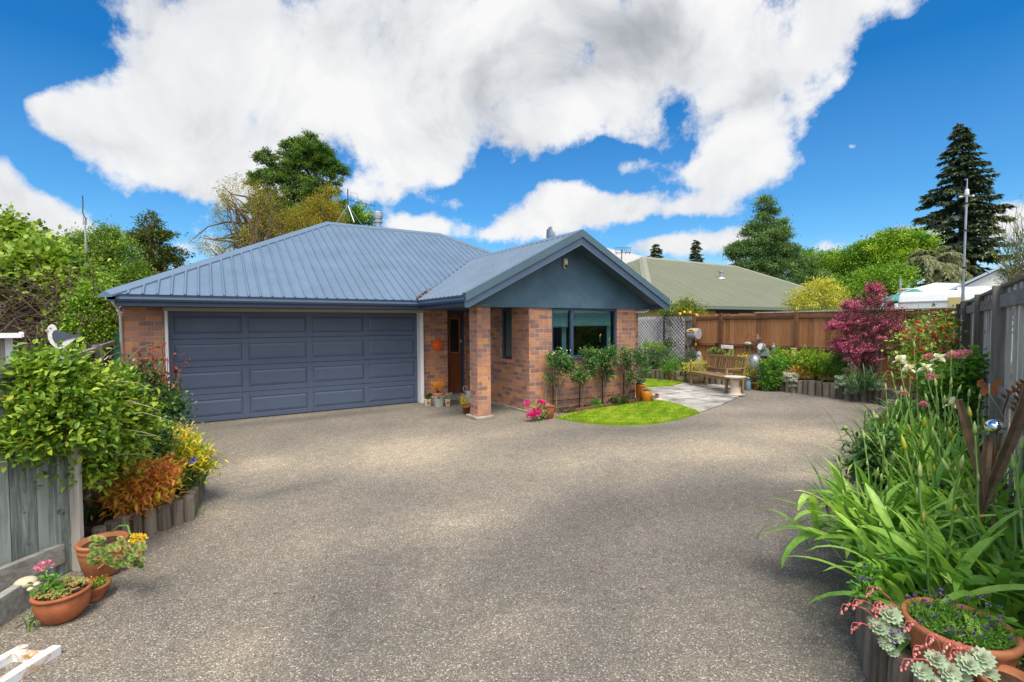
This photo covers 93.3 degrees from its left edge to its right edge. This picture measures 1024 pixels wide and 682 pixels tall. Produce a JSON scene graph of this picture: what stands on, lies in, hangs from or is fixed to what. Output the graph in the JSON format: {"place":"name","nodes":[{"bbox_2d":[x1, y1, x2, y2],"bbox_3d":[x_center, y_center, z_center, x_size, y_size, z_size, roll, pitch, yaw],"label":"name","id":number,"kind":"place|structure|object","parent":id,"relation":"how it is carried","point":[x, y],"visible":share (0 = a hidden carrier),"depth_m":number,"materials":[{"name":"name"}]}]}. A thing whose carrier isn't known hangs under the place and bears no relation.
{"place":"outdoors","nodes":[
{"label":"outdoors","id":0,"kind":"place"},
{"bbox_2d":[0,388,1010,681],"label":"driveway","id":1,"kind":"structure","parent":0,"point":[572,534],"depth_m":3.71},
{"bbox_2d":[0,585,32,626],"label":"timber sleeper","id":2,"kind":"object","parent":1,"relation":"on","point":[14,601],"visible":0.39,"depth_m":3.02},
{"bbox_2d":[13,576,39,590],"bbox_3d":[-3.139,1.564,3.129,0.167,0.073,0.103,0,2,0],"label":"turtle ornament","id":3,"kind":"object","parent":2,"relation":"on","point":[23,581],"visible":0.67,"depth_m":3.11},
{"bbox_2d":[0,644,60,681],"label":"wooden frame","id":4,"kind":"object","parent":1,"relation":"on","point":[31,661],"visible":1,"depth_m":2.60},
{"bbox_2d":[0,358,83,589],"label":"paling fence","id":5,"kind":"object","parent":1,"relation":"on","point":[37,525],"visible":0.42,"depth_m":3.45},
{"bbox_2d":[29,577,93,624],"bbox_3d":[-2.802,1.639,3.018,0.296,0.183,0.296,-2,2,-32],"label":"flower pot","id":6,"kind":"object","parent":1,"relation":"on","point":[71,606],"visible":0.73,"depth_m":2.93,"materials":[{"name":"ceramic"}]},
{"bbox_2d":[27,559,68,600],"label":"geranium","id":7,"kind":"object","parent":6,"relation":"in","point":[43,588],"visible":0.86,"depth_m":3.00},
{"bbox_2d":[34,576,88,599],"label":"succulent","id":8,"kind":"object","parent":6,"relation":"in","point":[71,580],"visible":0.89,"depth_m":2.99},
{"bbox_2d":[19,270,119,357],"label":"leafy bush","id":9,"kind":"object","parent":1,"relation":"on","point":[102,328],"visible":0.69,"depth_m":8.07,"materials":[{"name":"green plant"}]},
{"bbox_2d":[89,576,111,602],"bbox_3d":[-2.798,1.671,3.224,0.208,0.104,0.208,-2,2,-32],"label":"flower pot","id":10,"kind":"object","parent":1,"relation":"on","point":[97,594],"visible":0.38,"depth_m":3.20,"materials":[{"name":"ceramic"}]},
{"bbox_2d":[74,531,128,577],"bbox_3d":[-3.008,1.584,3.556,0.312,0.256,0.312,-2,2,-32],"label":"flower pot","id":11,"kind":"object","parent":1,"relation":"on","point":[81,547],"visible":0.45,"depth_m":3.48,"materials":[{"name":"ceramic"}]},
{"bbox_2d":[86,525,148,569],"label":"succulent","id":12,"kind":"object","parent":11,"relation":"in","point":[139,548],"visible":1,"depth_m":3.23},
{"bbox_2d":[83,458,185,537],"bbox_3d":[-4.743,1.553,6.253,0.854,0.170,5.510,-2,2,-36],"label":"garden bed","id":13,"kind":"object","parent":1,"relation":"on","point":[89,524],"visible":0.04,"depth_m":4.14,"materials":[{"name":"soil"}]},
{"bbox_2d":[44,324,81,348],"bbox_3d":[-3.895,0.723,4.229,0.349,1.740,0.032,0,2,0],"label":"seagull ornament","id":14,"kind":"object","parent":13,"relation":"on","point":[55,336],"visible":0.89,"depth_m":4.20,"materials":[{"name":"white plastic"}]},
{"bbox_2d":[54,340,115,489],"bbox_3d":[-5.104,0.808,5.973,0.159,1.583,5.596,-2,2,-36],"label":"paling fence","id":15,"kind":"object","parent":13,"relation":"on","point":[100,346],"visible":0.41,"depth_m":5.70,"materials":[{"name":"grey wood"}]},
{"bbox_2d":[0,326,176,513],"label":"flowering shrub","id":16,"kind":"object","parent":13,"relation":"on","point":[103,417],"visible":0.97,"depth_m":3.41,"materials":[{"name":"green plant"}]},
{"bbox_2d":[83,407,196,509],"bbox_3d":[-3.563,1.118,4.517,0.729,1.180,0.979,-5,5,-67],"label":"green bush","id":17,"kind":"object","parent":13,"relation":"on","point":[166,437],"visible":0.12,"depth_m":4.53,"materials":[{"name":"green plant"}]},
{"bbox_2d":[90,450,195,523],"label":"heavenly bamboo","id":18,"kind":"object","parent":13,"relation":"on","point":[152,482],"visible":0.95,"depth_m":4.16,"materials":[{"name":"orange plant"}]},
{"bbox_2d":[106,342,203,430],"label":"rose bush","id":19,"kind":"object","parent":13,"relation":"on","point":[175,404],"visible":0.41,"depth_m":5.87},
{"bbox_2d":[151,412,228,489],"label":"heavenly bamboo","id":20,"kind":"object","parent":13,"relation":"on","point":[190,448],"visible":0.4,"depth_m":4.88,"materials":[{"name":"yellow plant"}]},
{"bbox_2d":[167,451,212,498],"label":"iris plant","id":21,"kind":"object","parent":13,"relation":"on","point":[189,473],"visible":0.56,"depth_m":4.77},
{"bbox_2d":[523,397,549,420],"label":"geranium","id":22,"kind":"object","parent":1,"relation":"on","point":[534,411],"visible":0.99,"depth_m":9.05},
{"bbox_2d":[541,398,639,412],"bbox_3d":[2.008,1.410,10.568,3.110,0.050,0.423,-2,2,-32],"label":"garden bed","id":23,"kind":"object","parent":1,"relation":"on","point":[569,411],"visible":0.07,"depth_m":9.97,"materials":[{"name":"soil"}]},
{"bbox_2d":[540,347,578,411],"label":"standard rose","id":24,"kind":"object","parent":23,"relation":"on","point":[553,360],"visible":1,"depth_m":9.76,"materials":[{"name":"green plant"}]},
{"bbox_2d":[569,345,601,406],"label":"standard rose","id":25,"kind":"object","parent":23,"relation":"on","point":[589,366],"visible":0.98,"depth_m":10.14,"materials":[{"name":"green plant"}]},
{"bbox_2d":[595,334,621,403],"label":"standard rose","id":26,"kind":"object","parent":23,"relation":"on","point":[605,361],"visible":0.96,"depth_m":10.47,"materials":[{"name":"green plant"}]},
{"bbox_2d":[618,335,651,396],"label":"standard rose","id":27,"kind":"object","parent":23,"relation":"on","point":[628,356],"visible":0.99,"depth_m":10.81,"materials":[{"name":"green plant"}]},
{"bbox_2d":[879,402,1023,670],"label":"garden bed","id":28,"kind":"object","parent":1,"relation":"on","point":[1005,486],"depth_m":4.56,"materials":[{"name":"plant"}]},
{"bbox_2d":[795,454,906,533],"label":"plant","id":29,"kind":"object","parent":28,"relation":"on","point":[859,482],"visible":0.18,"depth_m":3.99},
{"bbox_2d":[792,410,912,547],"bbox_3d":[2.660,1.004,3.618,1.009,0.873,1.115,-2,2,-32],"label":"iris plant","id":30,"kind":"object","parent":28,"relation":"on","point":[836,475],"visible":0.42,"depth_m":3.74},
{"bbox_2d":[817,383,915,490],"bbox_3d":[3.483,1.022,4.657,0.868,1.194,1.000,0,2,17],"label":"iris plant","id":31,"kind":"object","parent":28,"relation":"on","point":[893,425],"visible":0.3,"depth_m":4.73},
{"bbox_2d":[816,408,927,460],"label":"daylily","id":32,"kind":"object","parent":28,"relation":"on","point":[865,425],"visible":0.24,"depth_m":6.05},
{"bbox_2d":[833,415,917,487],"bbox_3d":[3.395,1.085,4.508,0.691,0.800,0.638,-2,2,-32],"label":"peony","id":33,"kind":"object","parent":28,"relation":"on","point":[858,456],"visible":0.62,"depth_m":4.46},
{"bbox_2d":[845,560,909,648],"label":"plant","id":34,"kind":"object","parent":28,"relation":"on","point":[865,580],"visible":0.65,"depth_m":2.29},
{"bbox_2d":[756,436,1006,592],"bbox_3d":[2.332,1.166,3.188,1.235,1.133,1.285,-2,2,-32],"label":"iris plant","id":35,"kind":"object","parent":28,"relation":"on","point":[847,535],"visible":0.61,"depth_m":3.17,"materials":[{"name":"green plant"}]},
{"bbox_2d":[845,387,951,435],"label":"daylily","id":36,"kind":"object","parent":28,"relation":"on","point":[904,408],"visible":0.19,"depth_m":6.57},
{"bbox_2d":[855,407,950,681],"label":"log edging","id":37,"kind":"object","parent":28,"relation":"on","point":[880,664],"visible":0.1,"depth_m":2.35,"materials":[{"name":"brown wood"}]},
{"bbox_2d":[785,435,1023,651],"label":"iris plant","id":38,"kind":"object","parent":28,"relation":"on","point":[901,575],"visible":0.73,"depth_m":2.57,"materials":[{"name":"green plant"}]},
{"bbox_2d":[848,341,962,462],"bbox_3d":[4.351,0.683,5.350,0.921,1.350,1.066,-2,2,-32],"label":"iris plant","id":39,"kind":"object","parent":28,"relation":"on","point":[902,360],"visible":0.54,"depth_m":5.43,"materials":[{"name":"green plant"}]},
{"bbox_2d":[877,303,969,406],"bbox_3d":[7.648,0.267,8.863,1.591,1.908,1.155,0,2,9],"label":"flowering maple","id":40,"kind":"object","parent":28,"relation":"on","point":[931,334],"visible":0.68,"depth_m":8.82,"materials":[{"name":"green plant"}]},
{"bbox_2d":[873,471,974,512],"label":"plant","id":41,"kind":"object","parent":28,"relation":"on","point":[948,488],"visible":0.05,"depth_m":3.97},
{"bbox_2d":[831,417,1018,548],"bbox_3d":[2.973,1.135,3.435,1.281,1.211,1.189,-2,2,-32],"label":"iris plant","id":42,"kind":"object","parent":28,"relation":"on","point":[931,493],"visible":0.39,"depth_m":3.36,"materials":[{"name":"green plant"}]},
{"bbox_2d":[859,377,1009,500],"bbox_3d":[3.649,0.865,4.200,0.955,1.078,0.987,-2,2,-32],"label":"iris plant","id":43,"kind":"object","parent":28,"relation":"on","point":[926,459],"visible":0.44,"depth_m":4.20,"materials":[{"name":"green plant"}]},
{"bbox_2d":[894,343,988,460],"bbox_3d":[4.703,0.694,5.174,1.004,1.337,1.199,1,2,33],"label":"iris plant","id":44,"kind":"object","parent":28,"relation":"on","point":[939,358],"visible":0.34,"depth_m":5.33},
{"bbox_2d":[898,345,989,440],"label":"geranium","id":45,"kind":"object","parent":28,"relation":"on","point":[966,369],"visible":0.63,"depth_m":5.98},
{"bbox_2d":[902,493,995,564],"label":"plant","id":46,"kind":"object","parent":28,"relation":"on","point":[946,534],"visible":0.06,"depth_m":3.02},
{"bbox_2d":[889,421,1023,616],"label":"iris plant","id":47,"kind":"object","parent":28,"relation":"on","point":[970,525],"visible":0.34,"depth_m":2.72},
{"bbox_2d":[900,597,1023,681],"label":"flower pot","id":48,"kind":"object","parent":28,"relation":"on","point":[919,634],"visible":0.42,"depth_m":2.09,"materials":[{"name":"ceramic"}]},
{"bbox_2d":[840,586,911,656],"bbox_3d":[1.667,1.277,2.222,0.350,0.330,0.084,0,2,1],"label":"echeveria","id":49,"kind":"object","parent":48,"relation":"in","point":[889,613],"visible":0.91,"depth_m":2.21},
{"bbox_2d":[905,587,1017,649],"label":"violas","id":50,"kind":"object","parent":48,"relation":"in","point":[986,630],"visible":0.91,"depth_m":2.12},
{"bbox_2d":[959,179,974,348],"bbox_3d":[9.373,-1.105,10.033,0.316,4.470,0.094,0,2,0],"label":"weather pole","id":51,"kind":"object","parent":28,"relation":"on","point":[966,203],"visible":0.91,"depth_m":9.99,"materials":[{"name":"white metal"}]},
{"bbox_2d":[914,436,1023,638],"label":"iris plant","id":52,"kind":"object","parent":28,"relation":"on","point":[1017,572],"visible":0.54,"depth_m":2.52,"materials":[{"name":"green plant"}]},
{"bbox_2d":[928,407,1023,557],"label":"iris plant","id":53,"kind":"object","parent":28,"relation":"on","point":[1001,500],"visible":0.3,"depth_m":3.40,"materials":[{"name":"green plant"}]},
{"bbox_2d":[932,393,1023,511],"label":"iris plant","id":54,"kind":"object","parent":28,"relation":"on","point":[970,468],"visible":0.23,"depth_m":4.17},
{"bbox_2d":[954,379,1023,527],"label":"metal flower","id":55,"kind":"object","parent":28,"relation":"on","point":[990,474],"visible":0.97,"depth_m":2.97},
{"bbox_2d":[977,379,1020,436],"bbox_3d":[2.980,0.416,2.948,0.288,0.373,0.019,0,2,5],"label":"butterfly ornament","id":56,"kind":"object","parent":55,"relation":"attached to","point":[982,384],"visible":0.86,"depth_m":2.95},
{"bbox_2d":[955,275,1023,501],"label":"paling fence","id":57,"kind":"object","parent":28,"relation":"on","point":[986,315],"visible":0.55,"depth_m":5.01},
{"bbox_2d":[984,419,1006,534],"bbox_3d":[3.041,0.969,3.055,0.104,0.951,0.104,-2,2,-32],"label":"mirror ball","id":58,"kind":"object","parent":28,"relation":"on","point":[994,427],"visible":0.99,"depth_m":3.03,"materials":[{"name":"silver metal"}]},
{"bbox_2d":[977,664,1023,681],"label":"flower pot","id":59,"kind":"object","parent":28,"relation":"on","point":[1008,673],"visible":0.58,"depth_m":1.92,"materials":[{"name":"ceramic"}]},
{"bbox_2d":[899,620,1000,681],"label":"echeveria","id":60,"kind":"object","parent":59,"relation":"in","point":[976,660],"visible":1,"depth_m":1.92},
{"bbox_2d":[979,597,1023,668],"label":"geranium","id":61,"kind":"object","parent":28,"relation":"on","point":[1019,632],"visible":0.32,"depth_m":2.07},
{"bbox_2d":[0,0,1023,311],"label":"sky","id":62,"kind":"structure","parent":0,"point":[490,125],"materials":[{"name":"blue"}]},
{"bbox_2d":[17,347,1011,383],"bbox_3d":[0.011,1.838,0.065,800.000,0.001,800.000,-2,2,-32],"label":"ground","id":63,"kind":"structure","parent":0,"point":[831,353],"depth_m":19.46,"materials":[{"name":"soil"}]},
{"bbox_2d":[0,332,23,363],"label":"garden shed","id":64,"kind":"structure","parent":63,"relation":"on","point":[6,340],"depth_m":4.92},
{"bbox_2d":[0,201,122,361],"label":"climbing vine","id":65,"kind":"object","parent":63,"relation":"on","point":[37,265],"visible":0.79,"depth_m":8.26,"materials":[{"name":"plant"}]},
{"bbox_2d":[52,218,165,288],"bbox_3d":[-16.026,-1.861,18.930,4.272,6.236,3.519,0,2,5],"label":"broadleaf tree","id":66,"kind":"object","parent":63,"relation":"on","point":[114,249],"visible":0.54,"depth_m":18.64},
{"bbox_2d":[92,417,204,538],"bbox_3d":[-4.371,1.530,6.367,0.700,0.293,5.446,-1,2,-29],"label":"log edging","id":67,"kind":"object","parent":63,"relation":"on","point":[170,516],"visible":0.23,"depth_m":4.30,"materials":[{"name":"brown wood"}]},
{"bbox_2d":[124,209,195,280],"bbox_3d":[-16.414,-2.493,22.129,3.383,7.317,3.085,-2,2,-32],"label":"conifer tree","id":68,"kind":"object","parent":63,"relation":"on","point":[152,237],"visible":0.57,"depth_m":21.75,"materials":[{"name":"green plant"}]},
{"bbox_2d":[180,173,299,260],"bbox_3d":[-11.446,-3.052,21.130,5.459,8.410,3.099,0,2,10],"label":"broadleaf tree","id":69,"kind":"object","parent":63,"relation":"on","point":[260,226],"visible":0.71,"depth_m":20.72,"materials":[{"name":"brown plant"}]},
{"bbox_2d":[239,128,353,237],"bbox_3d":[-11.862,-5.418,27.124,5.982,12.722,4.654,-2,2,-32],"label":"conifer tree","id":70,"kind":"object","parent":63,"relation":"on","point":[309,151],"visible":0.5,"depth_m":26.53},
{"bbox_2d":[281,181,349,233],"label":"broadleaf tree","id":71,"kind":"object","parent":63,"relation":"on","point":[319,216],"visible":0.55,"depth_m":20.70,"materials":[{"name":"yellow plant"}]},
{"bbox_2d":[330,199,374,225],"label":"broadleaf tree","id":72,"kind":"object","parent":63,"relation":"on","point":[361,216],"visible":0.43,"depth_m":23.61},
{"bbox_2d":[98,211,669,424],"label":"brick house","id":73,"kind":"structure","parent":63,"relation":"on","point":[326,316],"depth_m":10.13,"materials":[{"name":"ceramic"}]},
{"bbox_2d":[168,311,417,424],"bbox_3d":[-4.228,0.430,10.058,4.730,2.120,0.090,-2,2,-32],"label":"garage door","id":74,"kind":"structure","parent":73,"relation":"in","point":[243,365],"depth_m":9.84,"materials":[{"name":"paint"}]},
{"bbox_2d":[447,314,461,392],"bbox_3d":[-1.613,0.313,11.953,0.780,1.950,0.095,-2,2,-32],"label":"front door","id":75,"kind":"structure","parent":73,"relation":"in","point":[454,341],"depth_m":12.05,"materials":[{"name":"brown wood"}]},
{"bbox_2d":[502,309,511,358],"bbox_3d":[-0.059,-0.153,10.574,0.076,1.080,0.470,-2,2,-32],"label":"porch window","id":76,"kind":"structure","parent":73,"relation":"in","point":[508,314],"depth_m":10.69,"materials":[{"name":"black glass"}]},
{"bbox_2d":[552,308,618,358],"bbox_3d":[1.565,-0.169,10.665,1.940,1.095,0.248,-2,2,-32],"label":"bay window","id":77,"kind":"structure","parent":73,"relation":"in","point":[588,316],"depth_m":10.57,"materials":[{"name":"black glass"}]},
{"bbox_2d":[644,378,683,387],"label":"lawn","id":78,"kind":"structure","parent":63,"relation":"on","point":[652,382],"depth_m":14.26,"materials":[{"name":"green plant"}]},
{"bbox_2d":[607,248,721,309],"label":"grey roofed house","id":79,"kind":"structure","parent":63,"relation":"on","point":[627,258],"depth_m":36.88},
{"bbox_2d":[688,240,704,262],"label":"fir tree","id":80,"kind":"object","parent":63,"relation":"on","point":[696,248],"visible":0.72,"depth_m":69.71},
{"bbox_2d":[638,367,902,407],"bbox_3d":[6.058,1.149,13.326,2.039,0.443,9.022,-1,2,-23],"label":"log edging","id":81,"kind":"object","parent":63,"relation":"on","point":[816,388],"visible":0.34,"depth_m":11.95,"materials":[{"name":"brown wood"}]},
{"bbox_2d":[717,193,837,288],"bbox_3d":[22.000,-6.020,39.954,9.780,12.608,6.369,-1,2,-19],"label":"cypress tree","id":82,"kind":"object","parent":63,"relation":"on","point":[772,251],"visible":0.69,"depth_m":39.23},
{"bbox_2d":[780,272,853,311],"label":"leafy bush","id":83,"kind":"object","parent":63,"relation":"on","point":[820,289],"visible":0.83,"depth_m":18.26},
{"bbox_2d":[800,246,848,282],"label":"broadleaf tree","id":84,"kind":"object","parent":63,"relation":"on","point":[830,265],"visible":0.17,"depth_m":48.92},
{"bbox_2d":[812,258,927,307],"bbox_3d":[23.953,-2.578,32.896,7.400,6.205,4.701,0,2,-4],"label":"broadleaf tree","id":85,"kind":"object","parent":63,"relation":"on","point":[907,276],"visible":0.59,"depth_m":32.18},
{"bbox_2d":[836,222,946,338],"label":"broadleaf tree","id":86,"kind":"object","parent":63,"relation":"on","point":[882,248],"visible":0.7,"depth_m":44.62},
{"bbox_2d":[895,283,959,293],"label":"white roofed house","id":87,"kind":"structure","parent":63,"relation":"on","point":[939,287],"depth_m":29.54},
{"bbox_2d":[891,245,972,292],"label":"conifer tree","id":88,"kind":"object","parent":63,"relation":"on","point":[937,264],"visible":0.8,"depth_m":32.98,"materials":[{"name":"green plant"}]},
{"bbox_2d":[898,286,1013,371],"bbox_3d":[16.152,-0.331,15.992,2.754,2.983,5.066,-2,2,-32],"label":"caravan","id":89,"kind":"object","parent":63,"relation":"on","point":[940,299],"visible":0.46,"depth_m":16.58,"materials":[{"name":"white plastic"}]},
{"bbox_2d":[911,123,1017,286],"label":"redwood tree","id":90,"kind":"object","parent":63,"relation":"on","point":[957,172],"visible":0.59,"depth_m":59.16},
{"bbox_2d":[978,193,1023,280],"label":"twiggy shrub","id":91,"kind":"object","parent":63,"relation":"on","point":[1015,268],"visible":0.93,"depth_m":8.93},
{"bbox_2d":[556,399,699,425],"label":"lawn","id":92,"kind":"structure","parent":0,"point":[654,411],"depth_m":9.48,"materials":[{"name":"green plant"}]},
{"bbox_2d":[657,294,707,336],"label":"orange tree","id":93,"kind":"object","parent":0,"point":[684,307],"visible":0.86,"depth_m":17.25,"materials":[{"name":"green plant"}]},
{"bbox_2d":[635,382,740,412],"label":"concrete path","id":94,"kind":"structure","parent":0,"point":[702,401],"depth_m":11.96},
{"bbox_2d":[690,354,747,393],"bbox_3d":[5.589,0.857,13.184,0.616,0.930,1.697,-1,2,-11],"label":"garden bench","id":95,"kind":"object","parent":94,"relation":"on","point":[705,374],"visible":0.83,"depth_m":13.14,"materials":[{"name":"brown wood"}]},
{"bbox_2d":[724,375,745,395],"bbox_3d":[5.573,1.123,12.081,0.520,0.477,0.520,-2,2,-32],"label":"birdbath","id":96,"kind":"object","parent":94,"relation":"on","point":[734,385],"visible":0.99,"depth_m":11.99,"materials":[{"name":"stone"}]},
{"bbox_2d":[568,256,869,350],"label":"neighbour house","id":97,"kind":"structure","parent":0,"point":[731,289],"depth_m":26.14,"materials":[{"name":"green ceramic"}]},
{"bbox_2d":[638,364,924,401],"bbox_3d":[6.060,1.167,13.545,3.850,0.300,8.850,-2,2,-32],"label":"garden bed","id":98,"kind":"object","parent":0,"point":[891,386],"visible":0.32,"depth_m":12.45,"materials":[{"name":"soil"}]},
{"bbox_2d":[638,344,687,369],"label":"leafy bush","id":99,"kind":"object","parent":98,"relation":"on","point":[656,359],"visible":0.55,"depth_m":16.09,"materials":[{"name":"green plant"}]},
{"bbox_2d":[638,316,692,364],"bbox_3d":[4.616,-0.026,19.394,0.130,1.890,6.152,-2,2,-32],"label":"paling fence","id":100,"kind":"object","parent":98,"relation":"on","point":[688,321],"visible":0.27,"depth_m":17.58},
{"bbox_2d":[638,316,684,359],"bbox_3d":[5.305,-0.102,18.146,0.025,1.623,2.823,-2,2,-32],"label":"lattice screen","id":101,"kind":"object","parent":100,"relation":"attached to","point":[648,328],"visible":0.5,"depth_m":17.80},
{"bbox_2d":[657,355,680,374],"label":"leafy bush","id":102,"kind":"object","parent":98,"relation":"on","point":[672,362],"visible":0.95,"depth_m":14.92,"materials":[{"name":"green plant"}]},
{"bbox_2d":[680,356,709,374],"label":"leafy bush","id":103,"kind":"object","parent":98,"relation":"on","point":[697,367],"visible":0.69,"depth_m":14.24,"materials":[{"name":"yellow plant"}]},
{"bbox_2d":[757,343,775,367],"bbox_3d":[7.306,0.589,13.906,0.231,1.081,0.548,-2,2,-32],"label":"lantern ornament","id":104,"kind":"object","parent":98,"relation":"on","point":[763,353],"visible":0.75,"depth_m":13.90,"materials":[{"name":"plastic"}]},
{"bbox_2d":[753,354,792,390],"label":"leafy bush","id":105,"kind":"object","parent":98,"relation":"on","point":[774,366],"visible":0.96,"depth_m":12.75,"materials":[{"name":"green plant"}]},
{"bbox_2d":[789,345,849,381],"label":"leafy bush","id":106,"kind":"object","parent":98,"relation":"on","point":[814,362],"visible":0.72,"depth_m":12.37,"materials":[{"name":"green plant"}]},
{"bbox_2d":[692,307,955,385],"bbox_3d":[8.174,0.120,13.795,0.160,1.950,7.010,-2,2,-32],"label":"paling fence","id":107,"kind":"object","parent":98,"relation":"on","point":[789,329],"visible":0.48,"depth_m":14.06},
{"bbox_2d":[687,328,701,356],"bbox_3d":[6.184,0.190,16.401,0.445,1.262,0.414,-2,2,-32],"label":"hose reel","id":108,"kind":"object","parent":107,"relation":"attached to","point":[695,334],"visible":0.98,"depth_m":16.25,"materials":[{"name":"white plastic"}]},
{"bbox_2d":[818,352,854,381],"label":"leafy bush","id":109,"kind":"object","parent":98,"relation":"on","point":[840,367],"visible":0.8,"depth_m":11.82,"materials":[{"name":"green plant"}]},
{"bbox_2d":[834,374,884,394],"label":"succulent","id":110,"kind":"object","parent":98,"relation":"on","point":[851,391],"visible":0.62,"depth_m":11.15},
{"bbox_2d":[814,272,912,380],"bbox_3d":[8.309,-0.304,11.406,1.674,2.813,2.232,-8,8,-75],"label":"maple","id":111,"kind":"object","parent":98,"relation":"on","point":[865,350],"visible":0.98,"depth_m":11.27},
{"bbox_2d":[833,365,898,395],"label":"agapanthus","id":112,"kind":"object","parent":98,"relation":"on","point":[859,379],"visible":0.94,"depth_m":10.77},
{"bbox_2d":[947,265,1010,290],"bbox_3d":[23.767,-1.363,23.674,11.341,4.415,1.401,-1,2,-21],"label":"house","id":113,"kind":"structure","parent":0,"point":[982,279],"depth_m":22.57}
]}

